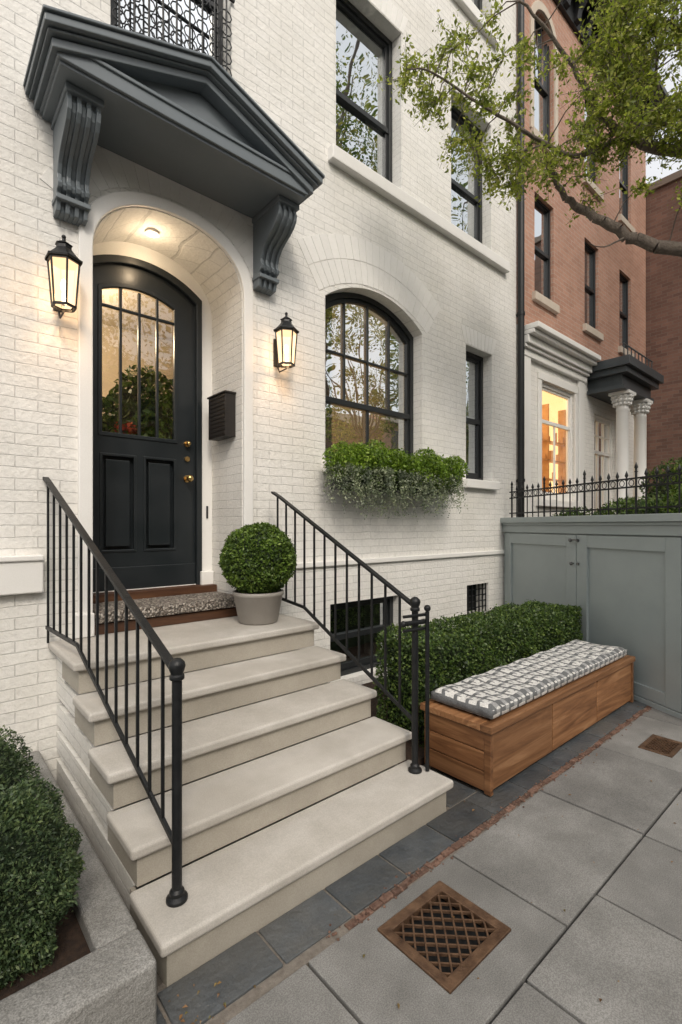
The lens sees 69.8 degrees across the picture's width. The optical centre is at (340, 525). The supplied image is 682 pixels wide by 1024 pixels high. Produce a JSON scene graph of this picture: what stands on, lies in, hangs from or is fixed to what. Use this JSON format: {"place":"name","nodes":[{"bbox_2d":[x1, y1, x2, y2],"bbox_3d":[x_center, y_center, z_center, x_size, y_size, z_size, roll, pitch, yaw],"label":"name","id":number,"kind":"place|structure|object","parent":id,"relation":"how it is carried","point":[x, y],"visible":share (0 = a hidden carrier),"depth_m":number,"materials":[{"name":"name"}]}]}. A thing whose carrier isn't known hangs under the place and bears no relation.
{"place":"outdoors","nodes":[
{"label":"outdoors","id":0,"kind":"place"},
{"bbox_2d":[157,700,649,1023],"bbox_3d":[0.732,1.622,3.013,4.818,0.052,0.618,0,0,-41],"label":"slate paving","id":1,"kind":"structure","parent":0,"point":[239,969],"depth_m":2.09,"materials":[{"name":"grey stone"}]},
{"bbox_2d":[0,751,156,1023],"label":"stone planter kerb","id":2,"kind":"structure","parent":1,"relation":"on","point":[111,978],"depth_m":1.52,"materials":[{"name":"granite stone"}]},
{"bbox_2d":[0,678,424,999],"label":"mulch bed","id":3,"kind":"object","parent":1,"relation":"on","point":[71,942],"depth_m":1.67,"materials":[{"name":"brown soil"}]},
{"bbox_2d":[0,725,41,795],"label":"boxwood shrub","id":4,"kind":"object","parent":3,"relation":"on","point":[14,766],"visible":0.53,"depth_m":2.18,"materials":[{"name":"green plant"}]},
{"bbox_2d":[0,775,86,989],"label":"boxwood shrub","id":5,"kind":"object","parent":3,"relation":"on","point":[42,862],"visible":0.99,"depth_m":1.55,"materials":[{"name":"green plant"}]},
{"bbox_2d":[373,599,582,747],"bbox_3d":[1.386,1.187,4.449,2.618,0.825,0.693,0,0,-41],"label":"boxwood hedge","id":6,"kind":"object","parent":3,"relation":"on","point":[472,644],"visible":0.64,"depth_m":3.87,"materials":[{"name":"green plant"}]},
{"bbox_2d":[48,613,452,987],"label":"entrance steps","id":7,"kind":"structure","parent":1,"relation":"on","point":[300,785],"depth_m":2.47,"materials":[{"name":"stone"}]},
{"bbox_2d":[43,477,187,907],"bbox_3d":[-1.229,0.560,2.433,1.748,1.728,0.080,0,0,43],"label":"stair railing","id":8,"kind":"object","parent":7,"relation":"on","point":[177,895],"visible":1,"depth_m":2.18,"materials":[{"name":"black metal"}]},
{"bbox_2d":[217,522,296,624],"bbox_3d":[-0.623,0.345,3.666,0.588,0.756,0.588,0,0,-41],"label":"potted boxwood topiary","id":9,"kind":"object","parent":7,"relation":"on","point":[257,563],"visible":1,"depth_m":3.50,"materials":[{"name":"green plant"}]},
{"bbox_2d":[271,491,430,773],"bbox_3d":[-0.057,0.575,3.354,0.188,1.698,1.562,0,0,-41],"label":"stair railing","id":10,"kind":"object","parent":7,"relation":"on","point":[414,767],"visible":0.98,"depth_m":3.01,"materials":[{"name":"black metal"}]},
{"bbox_2d":[326,706,651,940],"bbox_3d":[1.384,1.612,3.144,3.626,0.036,0.044,0,0,-41],"label":"brick edging","id":11,"kind":"object","parent":1,"relation":"on","point":[388,895],"visible":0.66,"depth_m":2.48,"materials":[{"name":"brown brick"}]},
{"bbox_2d":[420,640,634,796],"bbox_3d":[1.587,1.342,3.823,2.359,0.516,0.537,0,0,-41],"label":"storage bench","id":12,"kind":"object","parent":1,"relation":"on","point":[490,731],"visible":0.98,"depth_m":3.26,"materials":[{"name":"brown wood"}]},
{"bbox_2d":[516,0,668,516],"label":"brick townhouse","id":13,"kind":"structure","parent":1,"relation":"on","point":[592,379],"depth_m":8.05,"materials":[{"name":"red brick"}]},
{"bbox_2d":[516,0,524,516],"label":"downspout","id":14,"kind":"object","parent":13,"relation":"attached to","point":[520,315],"visible":0.63,"depth_m":6.71,"materials":[{"name":"black metal"}]},
{"bbox_2d":[534,19,549,142],"bbox_3d":[2.983,-6.705,7.409,0.670,1.910,0.060,0,0,-41],"label":"sash window","id":15,"kind":"structure","parent":13,"relation":"in","point":[541,90],"depth_m":7.53,"materials":[{"name":"black glass"}]},
{"bbox_2d":[535,196,549,298],"bbox_3d":[3.009,-4.155,7.418,0.620,1.510,0.060,0,0,-41],"label":"sash window","id":16,"kind":"structure","parent":13,"relation":"in","point":[542,212],"depth_m":7.51,"materials":[{"name":"glass"}]},
{"bbox_2d":[542,383,571,500],"bbox_3d":[3.343,-1.275,7.658,1.140,1.750,0.060,0,0,-41],"label":"sash window","id":17,"kind":"structure","parent":13,"relation":"in","point":[546,388],"depth_m":7.93,"materials":[{"name":"white paint"}]},
{"bbox_2d":[585,242,594,327],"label":"sash window","id":18,"kind":"structure","parent":13,"relation":"in","point":[589,251],"depth_m":8.67,"materials":[{"name":"glass"}]},
{"bbox_2d":[585,96,594,181],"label":"sash window","id":19,"kind":"structure","parent":13,"relation":"in","point":[593,174],"depth_m":8.67,"materials":[{"name":"glass"}]},
{"bbox_2d":[594,415,611,513],"bbox_3d":[4.721,-0.930,8.878,0.920,2.060,0.060,0,0,-41],"label":"sash window","id":20,"kind":"structure","parent":13,"relation":"in","point":[602,426],"depth_m":8.95,"materials":[{"name":"white paint"}]},
{"bbox_2d":[619,272,627,348],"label":"sash window","id":21,"kind":"structure","parent":13,"relation":"in","point":[623,282],"depth_m":9.70,"materials":[{"name":"glass"}]},
{"bbox_2d":[619,141,627,219],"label":"sash window","id":22,"kind":"structure","parent":13,"relation":"in","point":[623,174],"depth_m":9.74,"materials":[{"name":"glass"}]},
{"bbox_2d":[225,707,681,1023],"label":"sidewalk","id":23,"kind":"structure","parent":0,"point":[548,959],"depth_m":1.97,"materials":[{"name":"concrete"}]},
{"bbox_2d":[164,706,680,1023],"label":"fallen leaves","id":24,"kind":"object","parent":23,"relation":"on","point":[254,986],"visible":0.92,"depth_m":1.64,"materials":[{"name":"brown plant"}]},
{"bbox_2d":[377,880,510,993],"bbox_3d":[0.408,1.621,1.932,0.400,0.055,0.350,0,0,-41],"label":"drain grate","id":25,"kind":"object","parent":23,"relation":"in","point":[427,933],"visible":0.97,"depth_m":1.93,"materials":[{"name":"brown metal"}]},
{"bbox_2d":[374,0,681,257],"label":"street tree","id":26,"kind":"object","parent":23,"relation":"on","point":[615,53],"visible":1,"depth_m":4.04,"materials":[{"name":"green plant"}]},
{"bbox_2d":[500,513,681,719],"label":"grey panelled wall","id":27,"kind":"structure","parent":23,"relation":"on","point":[621,583],"depth_m":4.68,"materials":[{"name":"green paint"}]},
{"bbox_2d":[568,539,578,564],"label":"latches","id":28,"kind":"object","parent":27,"relation":"attached to","point":[570,540],"visible":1,"depth_m":5.21,"materials":[{"name":"metal"}]},
{"bbox_2d":[509,462,681,517],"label":"iron fence","id":29,"kind":"object","parent":27,"relation":"on","point":[626,479],"visible":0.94,"depth_m":4.98,"materials":[{"name":"black metal"}]},
{"bbox_2d":[638,734,681,757],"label":"drain grate","id":30,"kind":"object","parent":23,"relation":"in","point":[667,747],"visible":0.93,"depth_m":3.54,"materials":[{"name":"brown metal"}]},
{"bbox_2d":[646,178,681,497],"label":"walls","id":31,"kind":"structure","parent":23,"relation":"on","point":[664,330],"depth_m":10.08,"materials":[{"name":"brown brick"}]},
{"bbox_2d":[645,169,681,192],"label":"coping","id":32,"kind":"object","parent":31,"relation":"on","point":[671,178],"depth_m":10.00,"materials":[{"name":"stone"}]},
{"bbox_2d":[630,1,681,183],"label":"sky","id":33,"kind":"structure","parent":0,"point":[653,171],"materials":[{"name":"white"}]},
{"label":"terrace ground","id":34,"kind":"structure","parent":0,"visible":0},
{"bbox_2d":[553,506,595,522],"bbox_3d":[3.064,0.024,6.332,0.860,0.539,0.930,0,0,-41],"label":"terrace shrub","id":35,"kind":"object","parent":34,"relation":"on","point":[572,512],"visible":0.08,"depth_m":6.15,"materials":[{"name":"green plant"}]},
{"bbox_2d":[594,494,674,514],"bbox_3d":[3.456,-0.041,5.612,0.952,0.639,1.106,0,0,-41],"label":"terrace shrub","id":36,"kind":"object","parent":34,"relation":"on","point":[622,504],"visible":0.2,"depth_m":5.44,"materials":[{"name":"green plant"}]},
{"bbox_2d":[601,496,681,513],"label":"terrace shrub","id":37,"kind":"object","parent":34,"relation":"on","point":[620,499],"visible":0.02,"depth_m":6.40,"materials":[{"name":"green plant"}]},
{"bbox_2d":[639,457,681,500],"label":"terrace shrub","id":38,"kind":"object","parent":34,"relation":"on","point":[662,489],"visible":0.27,"depth_m":7.47,"materials":[{"name":"green plant"}]},
{"bbox_2d":[659,484,681,513],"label":"terrace shrub","id":39,"kind":"object","parent":34,"relation":"on","point":[674,494],"visible":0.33,"depth_m":4.95,"materials":[{"name":"green plant"}]},
{"bbox_2d":[669,462,681,500],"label":"terrace shrub","id":40,"kind":"object","parent":34,"relation":"on","point":[673,477],"visible":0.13,"depth_m":6.36,"materials":[{"name":"green plant"}]},
{"label":"ground","id":41,"kind":"structure","parent":0,"visible":0},
{"bbox_2d":[0,0,515,781],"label":"white brick townhouse","id":42,"kind":"structure","parent":41,"relation":"on","point":[212,190],"depth_m":4.15,"materials":[{"name":"brick"}]},
{"bbox_2d":[44,235,82,318],"bbox_3d":[-1.702,-1.528,2.991,0.187,0.479,0.257,0,0,-41],"label":"wall lantern","id":43,"kind":"object","parent":42,"relation":"attached to","point":[64,261],"depth_m":2.93,"materials":[{"name":"black metal"}]},
{"bbox_2d":[102,364,172,438],"bbox_3d":[-1.874,-0.490,4.584,0.752,2.080,1.109,0,0,24],"label":"indoor plant","id":44,"kind":"object","parent":42,"relation":"on","point":[110,422],"visible":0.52,"depth_m":4.43,"materials":[{"name":"green plant"}]},
{"bbox_2d":[93,264,194,591],"bbox_3d":[-1.636,-0.745,3.994,1.000,2.690,0.095,0,0,-41],"label":"front door","id":45,"kind":"structure","parent":42,"relation":"in","point":[144,507],"depth_m":3.99,"materials":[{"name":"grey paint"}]},
{"bbox_2d":[93,591,235,623],"bbox_3d":[-1.330,0.608,3.713,1.090,0.076,0.440,0,0,-41],"label":"pebbled doormat","id":46,"kind":"object","parent":42,"relation":"on","point":[169,605],"visible":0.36,"depth_m":3.61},
{"bbox_2d":[110,0,222,65],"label":"sash window","id":47,"kind":"structure","parent":42,"relation":"in","point":[220,2],"depth_m":3.79,"materials":[{"name":"black glass"}]},
{"bbox_2d":[207,390,235,440],"bbox_3d":[-1.006,-0.912,4.104,0.103,0.365,0.320,0,0,-41],"label":"mailbox","id":48,"kind":"object","parent":42,"relation":"attached to","point":[222,415],"visible":1,"depth_m":4.02,"materials":[{"name":"black metal"}]},
{"bbox_2d":[273,312,298,372],"bbox_3d":[-0.468,-1.528,4.071,0.187,0.479,0.257,0,0,-41],"label":"wall lantern","id":49,"kind":"object","parent":42,"relation":"attached to","point":[285,330],"depth_m":4.01,"materials":[{"name":"black metal"}]},
{"bbox_2d":[330,596,392,675],"bbox_3d":[0.178,1.105,4.981,0.990,0.750,0.060,0,0,-41],"label":"sash window","id":50,"kind":"structure","parent":42,"relation":"in","point":[348,666],"depth_m":5.00,"materials":[{"name":"black glass"}]},
{"bbox_2d":[336,0,391,182],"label":"sash window","id":51,"kind":"structure","parent":42,"relation":"in","point":[363,52],"depth_m":5.08,"materials":[{"name":"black glass"}]},
{"bbox_2d":[325,292,412,460],"bbox_3d":[0.275,-1.490,5.105,1.420,1.780,0.060,0,0,-41],"label":"arched window","id":52,"kind":"structure","parent":42,"relation":"in","point":[369,350],"depth_m":5.10,"materials":[{"name":"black glass"}]},
{"bbox_2d":[322,439,469,519],"bbox_3d":[0.600,-0.437,4.860,2.018,0.800,0.502,0,0,-41],"label":"window box planter","id":53,"kind":"object","parent":42,"relation":"attached to","point":[370,469],"visible":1,"depth_m":4.67,"materials":[{"name":"green plant"}]},
{"bbox_2d":[451,104,481,242],"bbox_3d":[1.524,-4.365,6.199,0.880,1.690,0.060,0,0,-41],"label":"sash window","id":54,"kind":"structure","parent":42,"relation":"in","point":[466,214],"depth_m":6.28,"materials":[{"name":"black glass"}]},
{"bbox_2d":[466,351,482,479],"bbox_3d":[1.645,-1.400,6.304,0.600,1.660,0.060,0,0,-41],"label":"sash window","id":55,"kind":"structure","parent":42,"relation":"in","point":[474,363],"depth_m":6.41,"materials":[{"name":"black glass"}]},
{"bbox_2d":[471,0,481,12],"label":"sash window","id":56,"kind":"structure","parent":42,"relation":"in","point":[478,3],"depth_m":6.43,"materials":[{"name":"black glass"}]}
]}

